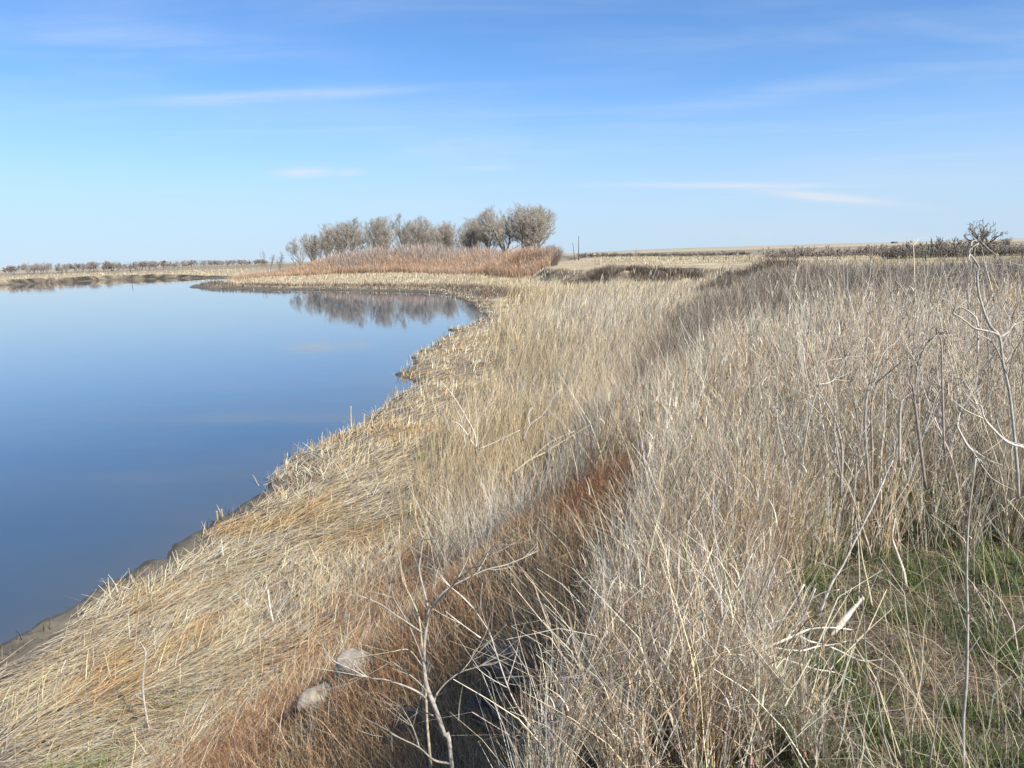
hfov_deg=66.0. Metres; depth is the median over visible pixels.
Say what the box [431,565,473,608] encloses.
dry twig
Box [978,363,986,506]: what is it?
weed stalk
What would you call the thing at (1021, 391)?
weed stalk
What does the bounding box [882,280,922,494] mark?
weed stalk
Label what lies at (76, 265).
riverside tree
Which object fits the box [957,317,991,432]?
weed stalk
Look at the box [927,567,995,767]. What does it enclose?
dead stalk
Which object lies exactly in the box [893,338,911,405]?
weed stalk
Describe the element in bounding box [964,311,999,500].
weed stalk
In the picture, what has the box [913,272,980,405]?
dead stalk
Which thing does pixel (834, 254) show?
pale bush
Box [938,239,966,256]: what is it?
hedge bush
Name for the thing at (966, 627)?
dead stalk
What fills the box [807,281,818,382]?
weed stalk
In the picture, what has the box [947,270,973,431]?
weed stalk
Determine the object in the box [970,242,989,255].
hedge bush
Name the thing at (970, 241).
hedge bush
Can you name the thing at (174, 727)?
matted reeds
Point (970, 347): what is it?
weed stalk
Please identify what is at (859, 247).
pale bush
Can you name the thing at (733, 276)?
promontory brush
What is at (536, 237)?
cottonwood tree
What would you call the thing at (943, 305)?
weed stalk
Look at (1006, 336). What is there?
weed stalk
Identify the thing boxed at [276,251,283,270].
scrub tree
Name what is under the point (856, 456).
weed stalk
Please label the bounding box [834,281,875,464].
weed stalk
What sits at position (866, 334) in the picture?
weed stalk
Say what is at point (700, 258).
rough grass
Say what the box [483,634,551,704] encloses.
stone
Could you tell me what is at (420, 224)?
cottonwood tree
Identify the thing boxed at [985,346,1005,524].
weed stalk
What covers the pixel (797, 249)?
pale bush
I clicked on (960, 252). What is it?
hedge bush
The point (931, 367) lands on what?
weed stalk
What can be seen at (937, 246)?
hedge bush
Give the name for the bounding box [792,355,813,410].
weed stalk
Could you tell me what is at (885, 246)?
pale bush
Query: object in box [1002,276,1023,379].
weed stalk
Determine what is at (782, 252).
pale bush
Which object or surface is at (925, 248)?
hedge bush
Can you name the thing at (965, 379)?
weed stalk
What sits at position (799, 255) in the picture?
pale bush
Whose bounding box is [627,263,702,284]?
bank edge brush
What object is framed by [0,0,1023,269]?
sky
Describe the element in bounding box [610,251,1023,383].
grey brush
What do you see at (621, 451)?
slope grass
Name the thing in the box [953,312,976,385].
weed stalk
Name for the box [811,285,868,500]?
weed stalk
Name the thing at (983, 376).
weed stalk
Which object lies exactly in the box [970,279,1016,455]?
weed stalk
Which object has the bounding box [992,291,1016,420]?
weed stalk
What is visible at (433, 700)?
dead sapling
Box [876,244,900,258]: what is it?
hedge bush
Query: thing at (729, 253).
hedge bush
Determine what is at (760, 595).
dead stalk
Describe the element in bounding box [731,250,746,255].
hedge bush
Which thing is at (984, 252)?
hedge bush
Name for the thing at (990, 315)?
weed stalk
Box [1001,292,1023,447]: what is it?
weed stalk
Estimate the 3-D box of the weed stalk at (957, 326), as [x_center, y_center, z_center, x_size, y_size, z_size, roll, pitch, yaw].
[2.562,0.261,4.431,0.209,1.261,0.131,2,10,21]
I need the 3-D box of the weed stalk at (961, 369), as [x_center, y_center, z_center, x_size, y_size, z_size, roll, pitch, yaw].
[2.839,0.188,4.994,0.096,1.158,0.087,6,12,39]
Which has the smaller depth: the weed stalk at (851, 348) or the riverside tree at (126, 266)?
the weed stalk at (851, 348)
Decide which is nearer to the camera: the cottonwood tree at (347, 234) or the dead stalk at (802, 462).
the dead stalk at (802, 462)
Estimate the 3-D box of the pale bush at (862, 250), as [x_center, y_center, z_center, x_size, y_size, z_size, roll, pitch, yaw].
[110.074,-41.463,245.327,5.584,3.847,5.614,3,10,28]
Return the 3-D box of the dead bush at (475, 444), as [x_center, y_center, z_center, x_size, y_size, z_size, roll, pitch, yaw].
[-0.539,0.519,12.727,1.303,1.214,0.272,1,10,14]
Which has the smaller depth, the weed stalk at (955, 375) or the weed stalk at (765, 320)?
the weed stalk at (955, 375)
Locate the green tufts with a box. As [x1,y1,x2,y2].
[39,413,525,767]
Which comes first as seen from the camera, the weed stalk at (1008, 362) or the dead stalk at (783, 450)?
the dead stalk at (783, 450)
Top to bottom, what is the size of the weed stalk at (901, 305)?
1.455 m
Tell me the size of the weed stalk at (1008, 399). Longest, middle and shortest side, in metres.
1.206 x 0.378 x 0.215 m
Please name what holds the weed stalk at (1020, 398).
on the ground at (32, 638)
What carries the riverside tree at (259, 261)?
on the ground at (32, 638)
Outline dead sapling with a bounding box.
[302,501,539,767]
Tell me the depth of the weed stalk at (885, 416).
4.24 m
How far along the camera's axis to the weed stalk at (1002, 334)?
5.53 m
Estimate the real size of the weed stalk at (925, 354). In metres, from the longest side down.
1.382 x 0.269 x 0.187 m
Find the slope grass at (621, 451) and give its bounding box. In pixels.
[545,269,797,504]
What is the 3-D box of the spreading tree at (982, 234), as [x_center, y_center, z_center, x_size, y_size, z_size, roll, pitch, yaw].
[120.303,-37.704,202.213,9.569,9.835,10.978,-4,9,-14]
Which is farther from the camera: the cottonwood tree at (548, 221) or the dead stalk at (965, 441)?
the cottonwood tree at (548, 221)
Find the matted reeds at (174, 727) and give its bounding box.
[0,283,598,767]
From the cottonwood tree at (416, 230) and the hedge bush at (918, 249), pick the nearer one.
the hedge bush at (918, 249)
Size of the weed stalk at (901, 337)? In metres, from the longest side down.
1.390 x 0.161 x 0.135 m
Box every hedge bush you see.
[577,252,586,257]
[721,250,732,255]
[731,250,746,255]
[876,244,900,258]
[882,249,900,258]
[891,244,911,258]
[900,241,925,258]
[910,240,926,257]
[917,243,943,257]
[921,237,947,257]
[926,236,942,256]
[934,248,958,257]
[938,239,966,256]
[941,240,963,257]
[951,236,968,255]
[955,237,974,256]
[958,247,969,256]
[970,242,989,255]
[974,245,989,255]
[985,240,997,255]
[986,238,1011,255]
[998,243,1016,255]
[1000,244,1021,255]
[1003,240,1022,253]
[1005,245,1023,255]
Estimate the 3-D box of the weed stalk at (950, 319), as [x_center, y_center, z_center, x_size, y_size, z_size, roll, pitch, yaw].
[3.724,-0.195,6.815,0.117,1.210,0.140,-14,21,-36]
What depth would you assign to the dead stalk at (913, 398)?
3.69 m
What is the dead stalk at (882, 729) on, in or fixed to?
on the ground at (32, 638)
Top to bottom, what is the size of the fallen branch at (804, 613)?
0.353 m
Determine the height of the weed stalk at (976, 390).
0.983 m
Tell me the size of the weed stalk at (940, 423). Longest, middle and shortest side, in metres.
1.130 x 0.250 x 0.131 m
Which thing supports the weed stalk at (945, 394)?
on the ground at (32, 638)
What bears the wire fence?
on the ground at (32, 638)
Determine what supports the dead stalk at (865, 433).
on the ground at (32, 638)
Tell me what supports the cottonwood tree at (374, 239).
on the ground at (32, 638)
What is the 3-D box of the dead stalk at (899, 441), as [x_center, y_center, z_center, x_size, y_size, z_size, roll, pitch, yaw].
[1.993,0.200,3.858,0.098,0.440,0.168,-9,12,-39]
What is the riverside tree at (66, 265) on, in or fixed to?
on the ground at (32, 638)
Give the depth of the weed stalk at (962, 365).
5.56 m
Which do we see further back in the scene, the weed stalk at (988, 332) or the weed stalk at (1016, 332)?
the weed stalk at (988, 332)
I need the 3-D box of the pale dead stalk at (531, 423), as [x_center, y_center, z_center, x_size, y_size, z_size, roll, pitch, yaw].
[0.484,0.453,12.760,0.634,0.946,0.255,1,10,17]
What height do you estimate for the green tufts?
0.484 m
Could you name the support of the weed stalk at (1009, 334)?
on the ground at (32, 638)
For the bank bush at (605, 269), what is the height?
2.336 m
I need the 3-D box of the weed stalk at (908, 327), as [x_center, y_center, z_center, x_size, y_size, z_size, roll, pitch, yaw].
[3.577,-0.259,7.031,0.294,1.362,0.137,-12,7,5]
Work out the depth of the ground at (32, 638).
9.99 m
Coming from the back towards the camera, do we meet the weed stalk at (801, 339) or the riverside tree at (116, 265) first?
the riverside tree at (116, 265)
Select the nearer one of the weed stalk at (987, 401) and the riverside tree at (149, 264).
the weed stalk at (987, 401)
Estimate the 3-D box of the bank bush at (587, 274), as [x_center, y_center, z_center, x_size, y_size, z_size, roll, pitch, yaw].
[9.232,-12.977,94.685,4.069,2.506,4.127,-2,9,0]
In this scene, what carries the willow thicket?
on the ground at (32, 638)
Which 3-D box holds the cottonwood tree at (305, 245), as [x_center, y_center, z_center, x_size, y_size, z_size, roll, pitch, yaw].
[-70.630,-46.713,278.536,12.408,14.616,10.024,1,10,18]
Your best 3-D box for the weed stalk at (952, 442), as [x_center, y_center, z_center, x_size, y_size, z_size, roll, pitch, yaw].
[2.264,0.349,4.212,0.393,1.246,0.179,1,9,13]
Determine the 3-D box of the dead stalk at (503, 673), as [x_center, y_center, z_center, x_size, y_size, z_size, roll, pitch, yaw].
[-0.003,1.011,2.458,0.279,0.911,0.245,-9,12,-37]
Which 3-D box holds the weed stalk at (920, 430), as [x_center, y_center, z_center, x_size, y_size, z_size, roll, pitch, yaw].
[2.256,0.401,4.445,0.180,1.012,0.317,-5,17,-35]
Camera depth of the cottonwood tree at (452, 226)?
276.34 m
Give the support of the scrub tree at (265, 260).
on the ground at (32, 638)
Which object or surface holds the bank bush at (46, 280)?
on the ground at (32, 638)
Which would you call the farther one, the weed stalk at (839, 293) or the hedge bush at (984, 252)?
the hedge bush at (984, 252)
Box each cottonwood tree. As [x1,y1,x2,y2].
[285,233,324,263]
[298,231,330,260]
[311,222,367,256]
[319,229,343,255]
[332,222,371,254]
[333,216,382,254]
[360,217,398,254]
[365,214,421,251]
[387,213,432,250]
[401,218,430,248]
[417,225,451,249]
[426,221,461,249]
[432,217,486,249]
[439,224,464,249]
[455,223,483,247]
[463,223,503,249]
[470,211,526,250]
[472,204,549,251]
[505,210,548,249]
[506,202,557,248]
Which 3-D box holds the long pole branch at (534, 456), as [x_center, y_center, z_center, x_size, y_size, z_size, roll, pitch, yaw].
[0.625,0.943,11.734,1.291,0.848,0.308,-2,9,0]
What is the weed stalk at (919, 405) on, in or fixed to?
on the ground at (32, 638)
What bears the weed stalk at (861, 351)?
on the ground at (32, 638)
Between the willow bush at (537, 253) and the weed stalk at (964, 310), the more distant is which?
the willow bush at (537, 253)
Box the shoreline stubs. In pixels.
[0,286,490,659]
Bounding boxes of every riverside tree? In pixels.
[5,265,20,274]
[20,264,38,273]
[23,262,35,274]
[29,265,42,273]
[35,263,52,273]
[38,261,51,273]
[54,263,73,272]
[72,263,85,272]
[86,261,98,271]
[93,260,111,270]
[108,262,121,270]
[110,262,120,270]
[121,264,132,270]
[132,261,148,269]
[142,261,154,269]
[152,260,166,269]
[188,260,197,267]
[207,260,216,266]
[228,259,241,266]
[253,259,265,265]
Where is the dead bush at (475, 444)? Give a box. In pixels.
[440,380,519,452]
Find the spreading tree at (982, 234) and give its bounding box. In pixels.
[964,220,1011,251]
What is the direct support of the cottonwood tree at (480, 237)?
on the ground at (32, 638)
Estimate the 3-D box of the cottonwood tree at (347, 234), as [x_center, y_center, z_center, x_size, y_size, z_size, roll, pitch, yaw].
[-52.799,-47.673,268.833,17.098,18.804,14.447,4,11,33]
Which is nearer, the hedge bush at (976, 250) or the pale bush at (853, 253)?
the hedge bush at (976, 250)
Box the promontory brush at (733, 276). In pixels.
[722,254,842,282]
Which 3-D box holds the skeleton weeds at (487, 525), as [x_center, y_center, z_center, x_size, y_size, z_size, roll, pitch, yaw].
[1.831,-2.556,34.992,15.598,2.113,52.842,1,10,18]
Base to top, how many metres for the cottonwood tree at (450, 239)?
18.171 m
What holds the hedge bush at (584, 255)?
on the ground at (32, 638)
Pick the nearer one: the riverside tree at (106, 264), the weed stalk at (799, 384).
the weed stalk at (799, 384)
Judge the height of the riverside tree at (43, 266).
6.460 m
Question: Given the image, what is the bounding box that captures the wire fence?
[659,252,1023,260]
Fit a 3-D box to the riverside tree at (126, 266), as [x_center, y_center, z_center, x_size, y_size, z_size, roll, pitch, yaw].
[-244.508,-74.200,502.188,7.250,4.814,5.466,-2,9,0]
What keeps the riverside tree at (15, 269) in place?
on the ground at (32, 638)
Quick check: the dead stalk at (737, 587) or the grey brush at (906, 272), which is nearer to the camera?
the dead stalk at (737, 587)
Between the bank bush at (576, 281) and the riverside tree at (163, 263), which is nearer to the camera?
the bank bush at (576, 281)
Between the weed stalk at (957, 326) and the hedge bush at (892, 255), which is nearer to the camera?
the weed stalk at (957, 326)
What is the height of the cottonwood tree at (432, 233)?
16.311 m
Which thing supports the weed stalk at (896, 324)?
on the ground at (32, 638)
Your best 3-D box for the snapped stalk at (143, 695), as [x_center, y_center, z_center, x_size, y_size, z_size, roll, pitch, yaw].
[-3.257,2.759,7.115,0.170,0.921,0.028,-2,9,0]
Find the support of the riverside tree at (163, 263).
on the ground at (32, 638)
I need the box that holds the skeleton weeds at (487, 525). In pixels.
[403,290,722,577]
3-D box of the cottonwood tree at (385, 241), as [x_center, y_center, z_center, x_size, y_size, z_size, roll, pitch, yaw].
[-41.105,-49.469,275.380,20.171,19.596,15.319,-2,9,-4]
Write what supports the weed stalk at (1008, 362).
on the ground at (32, 638)
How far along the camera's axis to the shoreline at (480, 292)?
114.52 m
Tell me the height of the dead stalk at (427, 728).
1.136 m
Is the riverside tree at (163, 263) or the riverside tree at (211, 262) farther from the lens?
the riverside tree at (211, 262)
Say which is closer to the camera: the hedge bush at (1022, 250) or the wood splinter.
the wood splinter
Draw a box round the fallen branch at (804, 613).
[719,584,881,684]
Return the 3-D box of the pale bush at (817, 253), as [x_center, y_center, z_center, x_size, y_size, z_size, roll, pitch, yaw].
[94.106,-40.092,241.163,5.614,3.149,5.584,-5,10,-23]
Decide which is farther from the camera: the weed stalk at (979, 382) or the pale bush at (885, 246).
the pale bush at (885, 246)
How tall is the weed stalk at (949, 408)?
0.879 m
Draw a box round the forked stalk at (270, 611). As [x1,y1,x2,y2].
[255,573,304,625]
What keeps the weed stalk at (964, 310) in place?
on the ground at (32, 638)
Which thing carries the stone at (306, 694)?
on the ground at (32, 638)
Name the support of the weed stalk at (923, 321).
on the ground at (32, 638)
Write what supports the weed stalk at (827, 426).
on the ground at (32, 638)
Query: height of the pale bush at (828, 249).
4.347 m
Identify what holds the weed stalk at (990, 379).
on the ground at (32, 638)
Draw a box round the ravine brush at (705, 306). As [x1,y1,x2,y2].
[594,251,843,411]
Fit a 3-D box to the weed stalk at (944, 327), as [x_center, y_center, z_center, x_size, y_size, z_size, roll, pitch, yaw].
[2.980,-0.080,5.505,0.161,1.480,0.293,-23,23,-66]
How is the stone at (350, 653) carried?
on the ground at (32, 638)
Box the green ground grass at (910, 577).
[661,518,1023,767]
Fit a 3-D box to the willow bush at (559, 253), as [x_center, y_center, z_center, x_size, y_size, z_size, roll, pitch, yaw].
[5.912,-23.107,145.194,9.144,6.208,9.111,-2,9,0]
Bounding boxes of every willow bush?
[504,244,556,266]
[543,243,566,266]
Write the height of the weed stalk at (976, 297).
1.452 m
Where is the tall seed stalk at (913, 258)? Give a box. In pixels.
[906,230,926,307]
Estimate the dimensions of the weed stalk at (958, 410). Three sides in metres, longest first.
1.198 x 0.376 x 0.214 m
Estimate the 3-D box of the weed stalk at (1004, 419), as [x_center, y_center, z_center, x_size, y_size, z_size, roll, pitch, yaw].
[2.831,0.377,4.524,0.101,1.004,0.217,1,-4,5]
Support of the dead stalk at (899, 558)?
on the ground at (32, 638)
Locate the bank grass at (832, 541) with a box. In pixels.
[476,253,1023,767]
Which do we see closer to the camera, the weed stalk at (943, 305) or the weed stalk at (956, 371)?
the weed stalk at (956, 371)
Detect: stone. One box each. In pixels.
[296,683,334,714]
[335,648,372,681]
[464,688,509,733]
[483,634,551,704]
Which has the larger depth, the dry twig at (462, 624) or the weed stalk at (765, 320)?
the weed stalk at (765, 320)
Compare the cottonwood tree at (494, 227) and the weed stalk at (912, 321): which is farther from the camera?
the cottonwood tree at (494, 227)
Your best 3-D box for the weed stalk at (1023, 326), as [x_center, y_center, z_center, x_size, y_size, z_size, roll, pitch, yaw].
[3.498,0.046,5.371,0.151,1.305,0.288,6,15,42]
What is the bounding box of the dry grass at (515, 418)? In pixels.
[223,258,846,632]
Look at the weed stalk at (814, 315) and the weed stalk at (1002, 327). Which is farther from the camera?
the weed stalk at (814, 315)
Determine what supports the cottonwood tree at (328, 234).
on the ground at (32, 638)
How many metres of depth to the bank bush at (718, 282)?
65.08 m
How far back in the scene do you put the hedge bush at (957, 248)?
171.57 m
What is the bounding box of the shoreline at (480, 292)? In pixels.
[198,280,532,299]
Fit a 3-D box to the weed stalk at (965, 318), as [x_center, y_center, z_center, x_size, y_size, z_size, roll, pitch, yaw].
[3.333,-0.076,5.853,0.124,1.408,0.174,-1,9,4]
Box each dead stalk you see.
[338,468,431,767]
[473,574,545,763]
[522,385,560,440]
[701,551,752,736]
[730,481,790,673]
[775,384,809,496]
[783,332,880,479]
[783,360,871,496]
[818,430,894,615]
[839,317,922,493]
[857,489,878,609]
[862,595,900,767]
[866,320,909,492]
[891,317,955,449]
[891,510,907,588]
[898,381,933,467]
[903,375,926,488]
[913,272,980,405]
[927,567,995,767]
[947,436,1022,767]
[956,371,1010,488]
[957,378,1023,447]
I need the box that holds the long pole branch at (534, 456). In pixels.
[511,423,592,474]
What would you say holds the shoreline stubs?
on the ground at (32, 638)
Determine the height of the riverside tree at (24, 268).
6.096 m
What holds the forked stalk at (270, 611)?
on the ground at (32, 638)
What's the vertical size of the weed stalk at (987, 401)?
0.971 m
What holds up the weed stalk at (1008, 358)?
on the ground at (32, 638)
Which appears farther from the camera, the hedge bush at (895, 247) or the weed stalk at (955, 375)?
the hedge bush at (895, 247)
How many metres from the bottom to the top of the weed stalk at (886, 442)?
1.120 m
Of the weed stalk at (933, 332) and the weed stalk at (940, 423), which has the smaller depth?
the weed stalk at (940, 423)
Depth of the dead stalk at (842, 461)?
3.68 m
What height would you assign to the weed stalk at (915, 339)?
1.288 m
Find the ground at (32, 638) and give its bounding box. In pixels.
[0,238,1023,767]
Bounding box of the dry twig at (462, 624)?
[434,609,480,637]
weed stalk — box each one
[747,326,783,478]
[754,362,792,456]
[757,295,776,356]
[783,265,820,452]
[789,306,816,423]
[790,274,829,529]
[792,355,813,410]
[802,373,834,507]
[804,386,872,562]
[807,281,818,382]
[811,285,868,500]
[828,254,843,355]
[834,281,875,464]
[844,298,858,410]
[844,366,881,559]
[849,301,874,392]
[852,277,874,430]
[866,360,950,555]
[872,373,960,512]
[875,363,910,559]
[878,312,907,548]
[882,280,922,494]
[883,283,927,380]
[889,281,910,422]
[889,297,950,497]
[892,295,901,370]
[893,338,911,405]
[895,270,919,408]
[897,267,906,355]
[901,275,920,377]
[902,293,924,408]
[903,332,946,444]
[903,335,981,543]
[906,321,922,452]
[906,337,928,521]
[916,303,935,397]
[918,283,950,484]
[920,266,969,427]
[920,341,967,483]
[921,296,933,346]
[925,321,954,438]
[927,332,1009,507]
[928,282,939,405]
[931,271,970,488]
[932,371,973,450]
[933,350,955,509]
[934,300,985,455]
[935,280,989,516]
[937,320,1008,548]
[939,281,948,335]
[941,295,958,356]
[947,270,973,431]
[947,364,968,482]
[948,312,1023,501]
[951,309,977,416]
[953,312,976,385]
[953,317,987,533]
[953,325,971,447]
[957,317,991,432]
[958,281,978,371]
[958,284,972,354]
[958,321,999,481]
[961,317,1002,477]
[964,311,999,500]
[965,349,983,435]
[966,261,989,346]
[966,270,982,443]
[968,262,990,367]
[969,332,1000,435]
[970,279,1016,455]
[971,363,1021,468]
[974,284,1023,412]
[975,296,999,345]
[976,361,994,485]
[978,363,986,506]
[982,291,1023,390]
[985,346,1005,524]
[990,291,1023,374]
[990,332,1011,497]
[991,265,1010,368]
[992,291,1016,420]
[993,303,1006,398]
[993,318,1020,416]
[993,332,1017,412]
[996,365,1014,463]
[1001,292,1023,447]
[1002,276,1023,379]
[1002,304,1020,442]
[1003,308,1023,479]
[1004,258,1022,429]
[1007,292,1023,396]
[1013,299,1023,365]
[1018,357,1023,458]
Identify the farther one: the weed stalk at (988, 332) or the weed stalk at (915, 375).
the weed stalk at (988, 332)
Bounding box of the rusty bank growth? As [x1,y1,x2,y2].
[127,414,671,767]
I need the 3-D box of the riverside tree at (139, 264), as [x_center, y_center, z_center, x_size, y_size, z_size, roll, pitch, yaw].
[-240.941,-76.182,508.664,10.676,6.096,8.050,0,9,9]
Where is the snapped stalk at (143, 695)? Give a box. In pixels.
[141,643,155,730]
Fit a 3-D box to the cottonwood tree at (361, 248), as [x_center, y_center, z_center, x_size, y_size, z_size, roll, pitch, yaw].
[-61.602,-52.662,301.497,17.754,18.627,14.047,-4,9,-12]
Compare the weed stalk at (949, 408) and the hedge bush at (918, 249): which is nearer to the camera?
the weed stalk at (949, 408)
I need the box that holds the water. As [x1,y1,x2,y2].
[0,278,487,644]
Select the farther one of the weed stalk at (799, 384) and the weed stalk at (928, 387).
the weed stalk at (799, 384)
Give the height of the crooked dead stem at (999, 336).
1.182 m
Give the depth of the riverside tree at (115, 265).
507.05 m
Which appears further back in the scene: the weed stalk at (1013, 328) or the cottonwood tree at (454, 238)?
the cottonwood tree at (454, 238)
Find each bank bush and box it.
[36,276,54,282]
[561,275,588,285]
[575,265,601,283]
[593,263,618,280]
[605,265,632,280]
[695,276,747,292]
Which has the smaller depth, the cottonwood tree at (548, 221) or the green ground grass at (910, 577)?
the green ground grass at (910, 577)
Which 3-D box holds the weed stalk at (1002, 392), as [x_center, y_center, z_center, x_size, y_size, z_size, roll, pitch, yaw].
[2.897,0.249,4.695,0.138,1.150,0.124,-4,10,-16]
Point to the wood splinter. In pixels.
(850, 612)
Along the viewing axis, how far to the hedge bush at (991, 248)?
177.13 m
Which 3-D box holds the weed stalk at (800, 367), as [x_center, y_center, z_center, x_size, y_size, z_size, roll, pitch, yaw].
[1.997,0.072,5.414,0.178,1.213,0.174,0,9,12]
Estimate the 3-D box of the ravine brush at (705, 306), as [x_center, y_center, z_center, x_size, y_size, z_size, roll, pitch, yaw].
[8.108,-3.151,29.636,6.334,3.842,45.428,1,10,16]
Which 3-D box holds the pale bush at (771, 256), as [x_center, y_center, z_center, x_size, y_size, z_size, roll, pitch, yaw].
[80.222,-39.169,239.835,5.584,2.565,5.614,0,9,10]
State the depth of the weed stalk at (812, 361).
4.35 m
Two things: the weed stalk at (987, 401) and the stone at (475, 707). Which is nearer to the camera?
the stone at (475, 707)
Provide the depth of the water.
26.48 m
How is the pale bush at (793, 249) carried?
on the ground at (32, 638)
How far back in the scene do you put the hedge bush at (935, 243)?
181.81 m
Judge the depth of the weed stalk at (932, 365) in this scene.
5.65 m
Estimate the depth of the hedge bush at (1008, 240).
179.20 m
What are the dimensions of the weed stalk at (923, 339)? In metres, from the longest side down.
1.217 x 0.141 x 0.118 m
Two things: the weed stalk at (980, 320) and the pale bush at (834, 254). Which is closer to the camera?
the weed stalk at (980, 320)
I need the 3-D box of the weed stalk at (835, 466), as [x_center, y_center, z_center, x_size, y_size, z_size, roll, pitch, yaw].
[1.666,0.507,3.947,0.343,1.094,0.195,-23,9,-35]
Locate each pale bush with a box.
[757,246,774,257]
[766,251,783,257]
[769,248,785,257]
[783,245,802,256]
[783,251,797,257]
[793,246,806,257]
[794,251,813,257]
[801,246,817,256]
[809,249,829,255]
[818,244,840,255]
[825,250,844,256]
[837,247,850,256]
[849,249,858,255]
[856,245,873,255]
[857,247,873,254]
[860,243,881,255]
[870,243,887,255]
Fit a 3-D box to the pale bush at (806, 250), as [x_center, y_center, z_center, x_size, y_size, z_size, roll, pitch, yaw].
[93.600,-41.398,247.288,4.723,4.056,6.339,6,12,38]
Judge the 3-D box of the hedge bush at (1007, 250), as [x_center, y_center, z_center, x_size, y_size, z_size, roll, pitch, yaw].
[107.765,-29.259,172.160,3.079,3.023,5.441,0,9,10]
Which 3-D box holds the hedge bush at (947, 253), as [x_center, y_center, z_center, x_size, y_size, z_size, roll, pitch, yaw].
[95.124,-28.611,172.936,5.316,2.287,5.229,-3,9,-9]
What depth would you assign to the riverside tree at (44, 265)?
407.43 m
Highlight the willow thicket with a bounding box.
[227,238,558,278]
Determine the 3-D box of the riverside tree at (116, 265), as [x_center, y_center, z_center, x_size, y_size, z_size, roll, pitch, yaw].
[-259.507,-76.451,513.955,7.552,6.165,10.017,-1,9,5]
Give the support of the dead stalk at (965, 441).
on the ground at (32, 638)
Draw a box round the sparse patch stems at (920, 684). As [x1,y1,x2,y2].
[686,461,1023,767]
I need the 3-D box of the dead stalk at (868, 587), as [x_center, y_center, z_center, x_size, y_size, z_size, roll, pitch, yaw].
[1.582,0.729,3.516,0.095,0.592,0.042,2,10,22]
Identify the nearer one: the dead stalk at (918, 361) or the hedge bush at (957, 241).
the dead stalk at (918, 361)
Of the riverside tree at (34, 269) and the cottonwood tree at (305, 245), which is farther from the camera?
the riverside tree at (34, 269)
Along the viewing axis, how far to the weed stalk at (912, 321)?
5.87 m
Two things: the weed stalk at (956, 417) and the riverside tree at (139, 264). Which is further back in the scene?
the riverside tree at (139, 264)
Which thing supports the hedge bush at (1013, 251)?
on the ground at (32, 638)
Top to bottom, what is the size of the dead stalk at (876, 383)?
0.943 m
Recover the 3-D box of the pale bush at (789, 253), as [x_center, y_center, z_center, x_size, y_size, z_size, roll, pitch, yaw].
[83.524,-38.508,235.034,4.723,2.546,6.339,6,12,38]
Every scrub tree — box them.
[260,251,274,270]
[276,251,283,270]
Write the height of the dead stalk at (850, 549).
0.754 m
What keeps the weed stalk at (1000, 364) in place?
on the ground at (32, 638)
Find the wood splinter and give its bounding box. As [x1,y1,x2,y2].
[831,597,863,636]
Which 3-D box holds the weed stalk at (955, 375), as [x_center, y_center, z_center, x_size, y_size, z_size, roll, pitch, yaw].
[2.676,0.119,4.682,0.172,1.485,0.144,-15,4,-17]
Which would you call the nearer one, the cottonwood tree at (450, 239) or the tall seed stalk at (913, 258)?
the tall seed stalk at (913, 258)
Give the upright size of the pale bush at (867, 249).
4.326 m
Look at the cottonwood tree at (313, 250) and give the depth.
265.02 m
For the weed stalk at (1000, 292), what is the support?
on the ground at (32, 638)
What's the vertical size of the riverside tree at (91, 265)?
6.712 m
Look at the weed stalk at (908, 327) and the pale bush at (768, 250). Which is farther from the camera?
the pale bush at (768, 250)
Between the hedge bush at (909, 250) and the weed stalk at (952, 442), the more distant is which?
the hedge bush at (909, 250)
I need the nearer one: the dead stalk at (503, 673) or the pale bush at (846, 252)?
the dead stalk at (503, 673)
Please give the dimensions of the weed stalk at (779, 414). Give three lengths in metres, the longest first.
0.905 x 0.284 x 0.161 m
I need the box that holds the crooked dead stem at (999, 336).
[936,224,1023,498]
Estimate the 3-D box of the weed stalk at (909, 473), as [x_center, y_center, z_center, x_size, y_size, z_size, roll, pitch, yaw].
[2.080,0.430,4.115,0.258,1.173,0.216,11,7,12]
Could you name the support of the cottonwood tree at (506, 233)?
on the ground at (32, 638)
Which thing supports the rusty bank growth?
on the ground at (32, 638)
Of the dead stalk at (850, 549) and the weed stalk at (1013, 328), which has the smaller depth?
the dead stalk at (850, 549)
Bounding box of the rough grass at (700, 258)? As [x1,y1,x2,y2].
[0,252,1023,279]
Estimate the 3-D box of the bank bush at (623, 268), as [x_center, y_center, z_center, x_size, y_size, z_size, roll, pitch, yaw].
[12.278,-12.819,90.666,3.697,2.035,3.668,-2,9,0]

